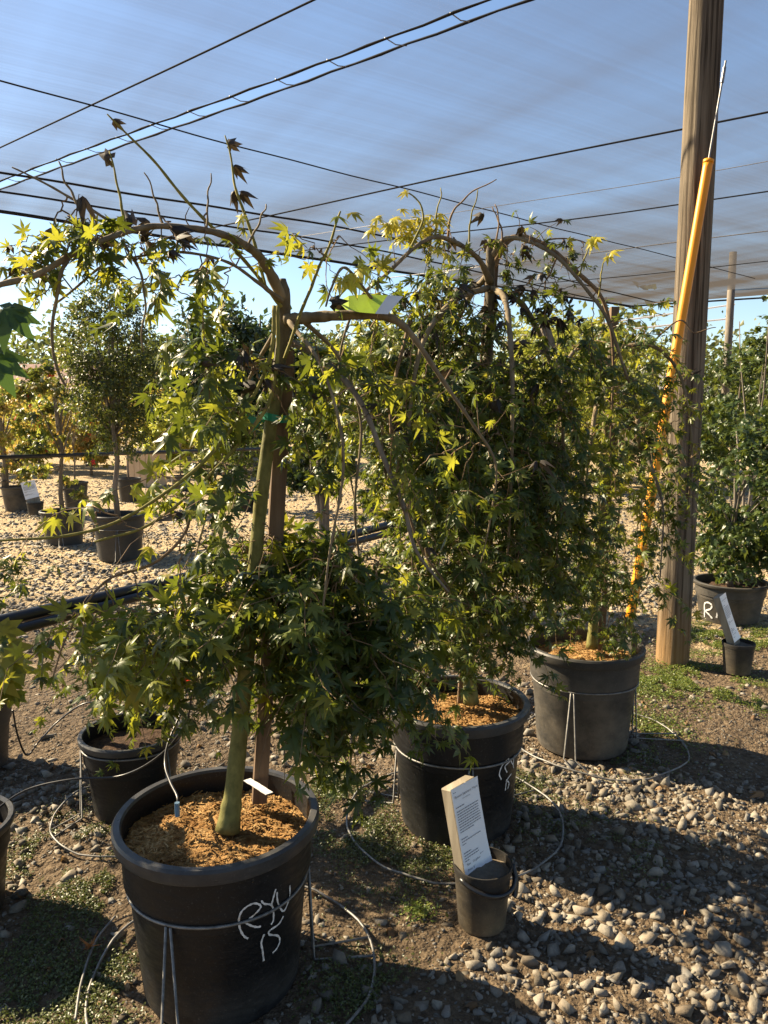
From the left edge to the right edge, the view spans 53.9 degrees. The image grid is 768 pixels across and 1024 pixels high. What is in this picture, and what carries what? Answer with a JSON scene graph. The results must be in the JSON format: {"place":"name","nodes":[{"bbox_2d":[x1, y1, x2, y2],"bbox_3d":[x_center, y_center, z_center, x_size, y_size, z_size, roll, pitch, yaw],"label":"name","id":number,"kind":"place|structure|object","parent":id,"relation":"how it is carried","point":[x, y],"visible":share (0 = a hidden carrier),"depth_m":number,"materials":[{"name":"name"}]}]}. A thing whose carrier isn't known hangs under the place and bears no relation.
{"place":"outdoors","nodes":[
{"label":"outdoors","id":0,"kind":"place"},
{"bbox_2d":[0,364,93,406],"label":"house","id":1,"kind":"structure","parent":0,"point":[30,365],"depth_m":47.69,"materials":[{"name":"brown"}]},
{"bbox_2d":[342,545,354,588],"bbox_3d":[-0.422,0.406,5.542,0.424,0.340,0.420,0,8,0],"label":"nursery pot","id":2,"kind":"object","parent":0,"point":[351,557],"visible":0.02,"depth_m":5.47,"materials":[{"name":"plastic"}]},
{"bbox_2d":[286,359,363,537],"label":"forked maple","id":3,"kind":"object","parent":2,"relation":"on","point":[299,476],"visible":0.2,"depth_m":5.33,"materials":[{"name":"green plant"}]},
{"bbox_2d":[0,414,767,1023],"bbox_3d":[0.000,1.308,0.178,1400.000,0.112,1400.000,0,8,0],"label":"ground","id":4,"kind":"structure","parent":0,"point":[580,940],"depth_m":2.21,"materials":[{"name":"gravel"}]},
{"bbox_2d":[0,703,11,769],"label":"nursery pot","id":5,"kind":"object","parent":4,"relation":"on","point":[5,714],"visible":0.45,"depth_m":2.77,"materials":[{"name":"grey plastic"}]},
{"bbox_2d":[0,546,29,601],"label":"maple","id":6,"kind":"object","parent":5,"relation":"in","point":[22,588],"visible":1,"depth_m":2.62,"materials":[{"name":"green plant"}]},
{"bbox_2d":[0,795,14,907],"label":"nursery pot","id":7,"kind":"object","parent":4,"relation":"on","point":[7,812],"visible":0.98,"depth_m":2.01,"materials":[{"name":"plastic"}]},
{"bbox_2d":[0,269,65,708],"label":"broadleaf maple","id":8,"kind":"object","parent":7,"relation":"in","point":[16,317],"visible":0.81,"depth_m":1.33,"materials":[{"name":"green plant"}]},
{"bbox_2d":[0,694,191,807],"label":"drip tube","id":9,"kind":"object","parent":7,"relation":"attached to","point":[117,776],"visible":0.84,"depth_m":2.12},
{"bbox_2d":[0,485,27,511],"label":"nursery pot","id":10,"kind":"object","parent":4,"relation":"on","point":[14,500],"visible":0.68,"depth_m":9.77,"materials":[{"name":"plastic"}]},
{"bbox_2d":[0,396,43,487],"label":"young maple","id":11,"kind":"object","parent":10,"relation":"in","point":[5,438],"visible":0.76,"depth_m":9.80,"materials":[{"name":"orange plant"}]},
{"bbox_2d":[8,459,22,469],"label":"nursery pot","id":12,"kind":"object","parent":4,"relation":"on","point":[18,460],"visible":0.12,"depth_m":16.43,"materials":[{"name":"grey plastic"}]},
{"bbox_2d":[2,395,24,454],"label":"yard maple","id":13,"kind":"object","parent":12,"relation":"in","point":[11,445],"visible":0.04,"depth_m":16.23,"materials":[{"name":"green plant"}]},
{"bbox_2d":[0,373,64,459],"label":"yard tree","id":14,"kind":"object","parent":4,"relation":"on","point":[43,396],"visible":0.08,"depth_m":17.54,"materials":[{"name":"green plant"}]},
{"bbox_2d":[5,396,64,465],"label":"yard tree","id":15,"kind":"object","parent":4,"relation":"on","point":[33,433],"visible":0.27,"depth_m":15.79,"materials":[{"name":"green plant"}]},
{"bbox_2d":[26,501,43,515],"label":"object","id":16,"kind":"object","parent":4,"relation":"on","point":[33,509],"visible":0.9,"depth_m":9.40,"materials":[{"name":"plastic"}]},
{"bbox_2d":[21,480,40,502],"bbox_3d":[-4.432,-0.220,9.491,0.232,0.366,0.119,-3,8,-23],"label":"sign board","id":17,"kind":"object","parent":16,"relation":"in","point":[31,494],"visible":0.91,"depth_m":9.47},
{"bbox_2d":[38,507,84,546],"bbox_3d":[-3.151,0.150,7.428,0.434,0.340,0.430,0,8,0],"label":"nursery pot","id":18,"kind":"object","parent":4,"relation":"on","point":[71,540],"visible":0.62,"depth_m":7.29,"materials":[{"name":"grey plastic"}]},
{"bbox_2d":[0,345,104,512],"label":"young maple","id":19,"kind":"object","parent":18,"relation":"in","point":[38,384],"visible":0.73,"depth_m":7.21,"materials":[{"name":"green plant"}]},
{"bbox_2d":[32,521,95,547],"bbox_3d":[-3.151,0.199,7.435,0.586,0.246,0.586,0,8,0],"label":"wire pot stand","id":20,"kind":"object","parent":4,"relation":"on","point":[84,537],"visible":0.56,"depth_m":7.28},
{"bbox_2d":[63,480,88,506],"bbox_3d":[-4.143,-0.230,10.140,0.344,0.360,0.340,0,8,0],"label":"nursery pot","id":21,"kind":"object","parent":4,"relation":"on","point":[68,498],"visible":0.59,"depth_m":10.02,"materials":[{"name":"grey plastic"}]},
{"bbox_2d":[39,383,93,482],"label":"young maple","id":22,"kind":"object","parent":21,"relation":"in","point":[65,424],"visible":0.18,"depth_m":10.00,"materials":[{"name":"green plant"}]},
{"bbox_2d":[51,397,128,474],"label":"yard tree","id":23,"kind":"object","parent":4,"relation":"on","point":[83,442],"visible":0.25,"depth_m":14.86,"materials":[{"name":"green plant"}]},
{"bbox_2d":[81,933,100,949],"bbox_3d":[-0.719,1.046,1.845,0.042,0.032,0.038,-6,10,-37],"label":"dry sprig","id":24,"kind":"object","parent":4,"relation":"on","point":[87,945],"visible":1,"depth_m":1.84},
{"bbox_2d":[74,915,115,1020],"bbox_3d":[-0.696,1.075,1.797,0.030,0.011,0.333,-1,8,-5],"label":"drip tube","id":25,"kind":"object","parent":4,"relation":"on","point":[85,968],"visible":1,"depth_m":1.77,"materials":[{"name":"plastic"}]},
{"bbox_2d":[49,737,180,857],"bbox_3d":[-0.816,0.876,2.449,0.506,0.236,0.506,0,8,0],"label":"wire pot stand","id":26,"kind":"object","parent":4,"relation":"on","point":[81,813],"visible":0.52,"depth_m":2.40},
{"bbox_2d":[90,510,145,561],"bbox_3d":[-2.362,0.214,6.736,0.475,0.400,0.470,0,8,0],"label":"nursery pot","id":27,"kind":"object","parent":4,"relation":"on","point":[106,550],"visible":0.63,"depth_m":6.58,"materials":[{"name":"grey plastic"}]},
{"bbox_2d":[47,271,172,516],"bbox_3d":[-2.344,-0.994,6.567,0.967,2.182,0.978,4,9,26],"label":"evergreen tree","id":28,"kind":"object","parent":27,"relation":"in","point":[113,383],"visible":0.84,"depth_m":6.41,"materials":[{"name":"green plant"}]},
{"bbox_2d":[82,525,155,565],"bbox_3d":[-2.362,0.275,6.745,0.640,0.294,0.640,0,8,0],"label":"wire pot stand","id":29,"kind":"object","parent":4,"relation":"on","point":[115,549],"visible":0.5,"depth_m":6.53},
{"bbox_2d":[118,477,140,501],"bbox_3d":[-3.678,-0.323,10.900,0.344,0.340,0.340,0,8,0],"label":"nursery pot","id":30,"kind":"object","parent":4,"relation":"on","point":[125,495],"visible":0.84,"depth_m":10.78,"materials":[{"name":"grey plastic"}]},
{"bbox_2d":[118,392,145,478],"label":"young maple","id":31,"kind":"object","parent":30,"relation":"in","point":[120,431],"visible":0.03,"depth_m":10.81,"materials":[{"name":"green plant"}]},
{"bbox_2d":[77,710,181,824],"bbox_3d":[-0.836,0.854,2.516,0.334,0.270,0.330,0,8,0],"label":"nursery pot","id":32,"kind":"object","parent":4,"relation":"on","point":[111,797],"visible":0.63,"depth_m":2.40,"materials":[{"name":"plastic"}]},
{"bbox_2d":[12,702,90,755],"bbox_3d":[-1.154,0.719,2.614,0.165,0.230,0.362,5,9,32],"label":"drip tube","id":33,"kind":"object","parent":32,"relation":"attached to","point":[38,742],"visible":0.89,"depth_m":2.61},
{"bbox_2d":[29,602,237,776],"bbox_3d":[-0.769,0.534,2.431,0.660,0.519,0.496,4,9,25],"label":"maple","id":34,"kind":"object","parent":32,"relation":"in","point":[65,691],"visible":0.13,"depth_m":2.38,"materials":[{"name":"green plant"}]},
{"bbox_2d":[126,454,166,486],"bbox_3d":[-4.108,-0.742,13.081,0.580,0.582,0.460,0,8,0],"label":"tan box","id":35,"kind":"object","parent":4,"relation":"on","point":[134,467],"visible":0.3,"depth_m":12.88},
{"bbox_2d":[134,388,195,470],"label":"yard tree","id":36,"kind":"object","parent":4,"relation":"on","point":[156,435],"visible":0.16,"depth_m":16.06,"materials":[{"name":"green plant"}]},
{"bbox_2d":[126,328,205,447],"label":"evergreen tree","id":37,"kind":"object","parent":4,"relation":"on","point":[163,339],"visible":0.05,"depth_m":20.31,"materials":[{"name":"green plant"}]},
{"bbox_2d":[150,387,194,461],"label":"yard tree","id":38,"kind":"object","parent":4,"relation":"on","point":[182,447],"visible":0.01,"depth_m":18.68,"materials":[{"name":"green plant"}]},
{"bbox_2d":[170,475,190,490],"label":"nursery pot","id":39,"kind":"object","parent":4,"relation":"on","point":[178,477],"visible":0.38,"depth_m":12.21,"materials":[{"name":"grey plastic"}]},
{"bbox_2d":[148,392,202,475],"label":"young maple","id":40,"kind":"object","parent":39,"relation":"in","point":[157,425],"visible":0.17,"depth_m":12.07,"materials":[{"name":"green plant"}]},
{"bbox_2d":[153,290,274,463],"bbox_3d":[-3.667,-2.973,16.832,2.965,3.997,2.805,-5,9,-32],"label":"evergreen tree","id":41,"kind":"object","parent":4,"relation":"on","point":[245,332],"visible":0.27,"depth_m":16.26,"materials":[{"name":"green plant"}]},
{"bbox_2d":[207,460,222,474],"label":"nursery pot","id":42,"kind":"object","parent":4,"relation":"on","point":[215,465],"visible":0.16,"depth_m":15.31,"materials":[{"name":"grey plastic"}]},
{"bbox_2d":[185,389,250,474],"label":"yard tree","id":43,"kind":"object","parent":4,"relation":"on","point":[235,398],"visible":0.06,"depth_m":14.81,"materials":[{"name":"green plant"}]},
{"bbox_2d":[121,446,315,456],"bbox_3d":[-4.807,-1.688,21.342,7.715,0.306,0.277,2,8,13],"label":"ground cover roll","id":44,"kind":"object","parent":4,"relation":"on","point":[186,449],"visible":0.02,"depth_m":21.45,"materials":[{"name":"grey"}]},
{"bbox_2d":[84,866,375,1023],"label":"wire pot stand","id":45,"kind":"object","parent":4,"relation":"on","point":[308,887],"visible":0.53,"depth_m":1.65,"materials":[{"name":"metal"}]},
{"bbox_2d":[110,766,318,1023],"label":"nursery pot","id":46,"kind":"object","parent":45,"relation":"in","point":[190,866],"visible":0.86,"depth_m":1.62,"materials":[{"name":"plastic"}]},
{"bbox_2d":[164,716,180,801],"bbox_3d":[-0.515,0.593,1.833,0.045,0.124,0.280,-2,8,-12],"label":"drip tube","id":47,"kind":"object","parent":46,"relation":"in","point":[167,774],"visible":0.87,"depth_m":1.84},
{"bbox_2d":[174,801,179,816],"bbox_3d":[-0.468,0.674,1.711,0.011,0.032,0.011,3,8,22],"label":"drip emitter","id":48,"kind":"object","parent":46,"relation":"in","point":[177,808],"visible":1,"depth_m":1.71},
{"bbox_2d":[244,778,272,794],"bbox_3d":[-0.296,0.645,1.776,0.021,0.004,0.091,-8,11,-44],"label":"plant label","id":49,"kind":"object","parent":46,"relation":"in","point":[258,786],"visible":1,"depth_m":1.77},
{"bbox_2d":[252,351,294,804],"bbox_3d":[-0.261,0.172,1.757,0.130,1.076,0.042,1,8,10],"label":"wooden stake","id":50,"kind":"object","parent":46,"relation":"in","point":[277,500],"visible":0.51,"depth_m":1.72,"materials":[{"name":"brown wood"}]},
{"bbox_2d":[245,412,288,430],"bbox_3d":[-0.247,-0.198,1.649,0.074,0.042,0.125,4,9,27],"label":"ribbon tie","id":51,"kind":"object","parent":50,"relation":"attached to","point":[268,417],"visible":0.48,"depth_m":1.62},
{"bbox_2d":[0,114,556,835],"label":"weeping maple","id":52,"kind":"object","parent":46,"relation":"in","point":[324,644],"visible":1,"depth_m":1.55,"materials":[{"name":"green plant"}]},
{"bbox_2d":[335,294,402,313],"bbox_3d":[-0.032,-0.425,1.544,0.144,0.044,0.045,0,8,0],"label":"plant tag","id":53,"kind":"object","parent":52,"relation":"hanging from","point":[378,304],"visible":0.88,"depth_m":1.54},
{"bbox_2d":[234,491,254,511],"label":"nursery pot","id":54,"kind":"object","parent":4,"relation":"on","point":[244,507],"visible":0.04,"depth_m":9.78,"materials":[{"name":"plastic"}]},
{"bbox_2d":[195,410,263,494],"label":"maple","id":55,"kind":"object","parent":54,"relation":"in","point":[245,454],"visible":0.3,"depth_m":9.77,"materials":[{"name":"green plant"}]},
{"bbox_2d":[214,307,335,452],"bbox_3d":[-3.003,-3.168,18.768,3.065,3.857,2.879,-5,9,-31],"label":"evergreen tree","id":56,"kind":"object","parent":4,"relation":"on","point":[297,351],"visible":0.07,"depth_m":18.33,"materials":[{"name":"green plant"}]},
{"bbox_2d":[293,324,356,396],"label":"evergreen tree","id":57,"kind":"object","parent":4,"relation":"on","point":[322,344],"visible":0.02,"depth_m":23.26,"materials":[{"name":"green plant"}]},
{"bbox_2d":[0,741,723,1023],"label":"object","id":58,"kind":"object","parent":4,"relation":"on","point":[96,984],"visible":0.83,"depth_m":1.93,"materials":[{"name":"green plant"}]},
{"bbox_2d":[361,489,381,514],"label":"nursery pot","id":59,"kind":"object","parent":4,"relation":"on","point":[370,510],"visible":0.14,"depth_m":9.50,"materials":[{"name":"grey plastic"}]},
{"bbox_2d":[0,291,762,413],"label":"tree belt","id":60,"kind":"object","parent":4,"relation":"on","point":[25,346],"visible":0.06,"depth_m":59.63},
{"bbox_2d":[346,741,563,884],"bbox_3d":[0.225,0.863,2.424,0.697,0.270,0.697,0,8,0],"label":"wire pot stand","id":61,"kind":"object","parent":4,"relation":"on","point":[472,770],"visible":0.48,"depth_m":2.27,"materials":[{"name":"metal"}]},
{"bbox_2d":[386,675,529,846],"bbox_3d":[0.235,0.796,2.434,0.458,0.405,0.453,0,8,0],"label":"nursery pot","id":62,"kind":"object","parent":4,"relation":"on","point":[491,727],"visible":0.66,"depth_m":2.30,"materials":[{"name":"plastic"}]},
{"bbox_2d":[457,239,499,704],"bbox_3d":[0.298,-0.088,2.415,0.112,1.506,0.030,0,8,0],"label":"wooden stake","id":63,"kind":"object","parent":62,"relation":"in","point":[460,684],"visible":0.04,"depth_m":2.35,"materials":[{"name":"brown wood"}]},
{"bbox_2d":[293,179,666,731],"bbox_3d":[0.235,-0.107,2.298,1.118,1.665,1.008,0,8,0],"label":"weeping maple","id":64,"kind":"object","parent":62,"relation":"in","point":[521,436],"visible":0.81,"depth_m":2.14,"materials":[{"name":"green plant"}]},
{"bbox_2d":[453,847,518,936],"bbox_3d":[0.262,0.984,1.948,0.170,0.165,0.162,0,8,0],"label":"small bucket","id":65,"kind":"object","parent":4,"relation":"on","point":[483,892],"visible":0.85,"depth_m":1.91,"materials":[{"name":"plastic"}]},
{"bbox_2d":[441,775,491,874],"bbox_3d":[0.218,0.855,1.959,0.111,0.322,0.100,-7,11,-43],"label":"sign board","id":66,"kind":"object","parent":65,"relation":"in","point":[466,826],"visible":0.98,"depth_m":1.94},
{"bbox_2d":[463,344,559,432],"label":"yard tree","id":67,"kind":"object","parent":4,"relation":"on","point":[517,375],"visible":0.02,"depth_m":14.71,"materials":[{"name":"green plant"}]},
{"bbox_2d":[492,304,623,453],"bbox_3d":[2.728,-1.870,12.372,2.022,3.012,1.931,0,8,0],"label":"yard tree","id":68,"kind":"object","parent":4,"relation":"on","point":[526,353],"visible":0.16,"depth_m":12.06,"materials":[{"name":"green plant"}]},
{"bbox_2d":[539,325,580,441],"bbox_3d":[0.828,-0.628,3.548,0.237,0.605,0.040,0,8,0],"label":"wooden stake","id":69,"kind":"object","parent":4,"relation":"on","point":[549,336],"visible":0.09,"depth_m":3.50,"materials":[{"name":"brown wood"}]},
{"bbox_2d":[394,612,767,925],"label":"ground cover","id":70,"kind":"object","parent":4,"relation":"on","point":[676,680],"visible":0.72,"depth_m":3.53,"materials":[{"name":"green plant"}]},
{"bbox_2d":[523,307,640,469],"bbox_3d":[3.820,-2.130,13.865,2.226,3.125,2.000,-8,11,-44],"label":"yard tree","id":71,"kind":"object","parent":4,"relation":"on","point":[594,322],"visible":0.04,"depth_m":13.56,"materials":[{"name":"green plant"}]},
{"bbox_2d":[527,627,645,759],"bbox_3d":[0.793,0.719,3.007,0.460,0.405,0.455,0,8,0],"label":"nursery pot","id":72,"kind":"object","parent":4,"relation":"on","point":[602,723],"visible":0.73,"depth_m":2.85,"materials":[{"name":"plastic"}]},
{"bbox_2d":[596,307,618,650],"bbox_3d":[0.882,-0.103,2.987,0.038,1.379,0.050,0,8,0],"label":"wooden stake","id":73,"kind":"object","parent":72,"relation":"in","point":[613,311],"visible":0.2,"depth_m":2.99,"materials":[{"name":"brown wood"}]},
{"bbox_2d":[508,297,740,660],"bbox_3d":[0.846,-0.100,2.852,0.952,1.413,0.792,-7,10,-41],"label":"weeping maple","id":74,"kind":"object","parent":72,"relation":"in","point":[627,586],"visible":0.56,"depth_m":2.78,"materials":[{"name":"green plant"}]},
{"bbox_2d":[521,672,689,780],"bbox_3d":[0.863,0.788,2.997,0.667,0.284,0.667,0,8,0],"label":"wire pot stand","id":75,"kind":"object","parent":4,"relation":"on","point":[636,733],"visible":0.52,"depth_m":2.82,"materials":[{"name":"metal"}]},
{"bbox_2d":[570,355,663,481],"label":"yard tree","id":76,"kind":"object","parent":4,"relation":"on","point":[637,451],"visible":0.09,"depth_m":12.56,"materials":[{"name":"green plant"}]},
{"bbox_2d":[620,336,670,446],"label":"yard tree","id":77,"kind":"object","parent":4,"relation":"on","point":[658,358],"visible":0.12,"depth_m":16.16,"materials":[{"name":"green plant"}]},
{"bbox_2d":[626,60,726,633],"bbox_3d":[1.350,-0.625,3.551,0.562,2.922,0.049,-5,9,-32],"label":"guy wire","id":78,"kind":"object","parent":4,"relation":"on","point":[698,219],"visible":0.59,"depth_m":3.52,"materials":[{"name":"metal"}]},
{"bbox_2d":[656,0,723,667],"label":"wooden pole","id":79,"kind":"object","parent":4,"relation":"on","point":[703,56],"visible":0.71,"depth_m":3.69,"materials":[{"name":"wood"}]},
{"bbox_2d":[0,0,315,147],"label":"support cable","id":80,"kind":"object","parent":79,"relation":"attached to","point":[228,40],"visible":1,"depth_m":5.38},
{"bbox_2d":[0,80,754,278],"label":"support cable","id":81,"kind":"object","parent":79,"relation":"attached to","point":[303,162],"visible":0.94,"depth_m":7.31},
{"bbox_2d":[0,0,767,306],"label":"shade cloth","id":82,"kind":"object","parent":79,"relation":"on","point":[737,215],"visible":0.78,"depth_m":10.00,"materials":[{"name":"white"}]},
{"bbox_2d":[0,190,666,315],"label":"support cable","id":83,"kind":"object","parent":82,"relation":"attached to","point":[71,202],"visible":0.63,"depth_m":10.06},
{"bbox_2d":[0,171,673,306],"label":"support cable","id":84,"kind":"object","parent":82,"relation":"attached to","point":[103,189],"visible":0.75,"depth_m":9.13,"materials":[{"name":"metal"}]},
{"bbox_2d":[233,191,767,258],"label":"support cable","id":85,"kind":"object","parent":82,"relation":"attached to","point":[533,223],"visible":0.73,"depth_m":9.84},
{"bbox_2d":[301,161,767,236],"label":"support cable","id":86,"kind":"object","parent":82,"relation":"attached to","point":[556,196],"visible":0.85,"depth_m":8.63,"materials":[{"name":"metal"}]},
{"bbox_2d":[385,231,767,278],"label":"support cable","id":87,"kind":"object","parent":82,"relation":"attached to","point":[602,251],"visible":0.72,"depth_m":11.54,"materials":[{"name":"metal"}]},
{"bbox_2d":[441,261,767,291],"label":"support cable","id":88,"kind":"object","parent":82,"relation":"attached to","point":[642,274],"visible":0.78,"depth_m":13.75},
{"bbox_2d":[131,111,767,244],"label":"support cable","id":89,"kind":"object","parent":79,"relation":"attached to","point":[721,121],"visible":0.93,"depth_m":7.60,"materials":[{"name":"metal"}]},
{"bbox_2d":[642,360,747,461],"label":"yard tree","id":90,"kind":"object","parent":4,"relation":"on","point":[708,384],"visible":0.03,"depth_m":14.03,"materials":[{"name":"green plant"}]},
{"bbox_2d":[717,290,734,469],"bbox_3d":[7.375,-3.196,16.217,0.189,4.601,0.169,0,8,0],"label":"wooden pole","id":91,"kind":"object","parent":4,"relation":"on","point":[729,317],"visible":0.23,"depth_m":16.06,"materials":[{"name":"grey wood"}]},
{"bbox_2d":[693,573,767,626],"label":"nursery pot","id":92,"kind":"object","parent":4,"relation":"on","point":[745,602],"visible":0.85,"depth_m":4.63,"materials":[{"name":"plastic"}]},
{"bbox_2d":[661,403,767,587],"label":"round maple shrub","id":93,"kind":"object","parent":92,"relation":"in","point":[714,546],"visible":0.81,"depth_m":4.62,"materials":[{"name":"green plant"}]},
{"bbox_2d":[702,335,767,491],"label":"yard tree","id":94,"kind":"object","parent":4,"relation":"on","point":[731,373],"visible":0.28,"depth_m":11.71,"materials":[{"name":"green plant"}]},
{"bbox_2d":[704,294,767,573],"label":"tall maple","id":95,"kind":"object","parent":4,"relation":"on","point":[750,356],"visible":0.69,"depth_m":5.49,"materials":[{"name":"green plant"}]},
{"bbox_2d":[721,638,755,675],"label":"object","id":96,"kind":"object","parent":4,"relation":"on","point":[737,659],"visible":0.88,"depth_m":3.77,"materials":[{"name":"plastic"}]},
{"bbox_2d":[713,593,740,644],"bbox_3d":[1.747,0.572,3.836,0.153,0.314,0.092,4,9,28],"label":"sign board","id":97,"kind":"object","parent":96,"relation":"in","point":[728,625],"visible":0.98,"depth_m":3.81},
{"bbox_2d":[0,0,767,389],"label":"sky","id":98,"kind":"structure","parent":0,"point":[578,74],"materials":[{"name":"blue"}]},
{"bbox_2d":[504,304,734,337],"bbox_3d":[6.045,-4.928,19.514,5.989,0.893,0.043,0,8,0],"label":"overhead pipe","id":99,"kind":"object","parent":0,"point":[655,315],"visible":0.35,"depth_m":19.48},
{"bbox_2d":[513,318,725,340],"bbox_3d":[6.085,-4.705,19.544,5.893,0.648,0.043,0,8,0],"label":"overhead pipe","id":100,"kind":"object","parent":99,"relation":"hanging from","point":[665,325],"depth_m":19.51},
{"bbox_2d":[579,368,709,423],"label":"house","id":101,"kind":"structure","parent":0,"point":[658,386],"depth_m":41.15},
{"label":"nursery pot","id":102,"kind":"object","parent":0,"visible":0},
{"bbox_2d":[255,393,293,451],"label":"yard maple","id":103,"kind":"object","parent":102,"relation":"in","point":[263,406],"visible":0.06,"depth_m":16.27,"materials":[{"name":"green plant"}]},
{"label":"nursery pot","id":104,"kind":"object","parent":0,"visible":0},
{"bbox_2d":[336,396,376,453],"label":"yard maple","id":105,"kind":"object","parent":104,"relation":"in","point":[355,439],"visible":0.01,"depth_m":14.71,"materials":[{"name":"green plant"}]},
{"bbox_3d":[-0.493,0.546,3.440,0.024,0.629,0.024,0,8,0],"label":"pipe post","id":106,"kind":"object","parent":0,"visible":0},
{"bbox_2d":[17,479,597,632],"bbox_3d":[0.342,0.041,4.455,0.041,0.165,5.448,6,10,36],"label":"water pipe","id":107,"kind":"object","parent":106,"relation":"attached to","point":[33,625],"visible":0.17,"depth_m":2.67,"materials":[{"name":"plastic"}]},
{"bbox_2d":[0,473,589,622],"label":"water pipe","id":108,"kind":"object","parent":107,"relation":"attached to","point":[30,614],"visible":0.18,"depth_m":2.67,"materials":[{"name":"plastic"}]},
{"bbox_3d":[-3.497,-0.028,6.758,0.024,0.874,0.024,0,8,0],"label":"pipe post","id":109,"kind":"object","parent":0,"visible":0},
{"bbox_2d":[0,444,366,459],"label":"water pipe","id":110,"kind":"object","parent":109,"relation":"attached to","point":[30,456],"visible":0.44,"depth_m":7.34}
]}

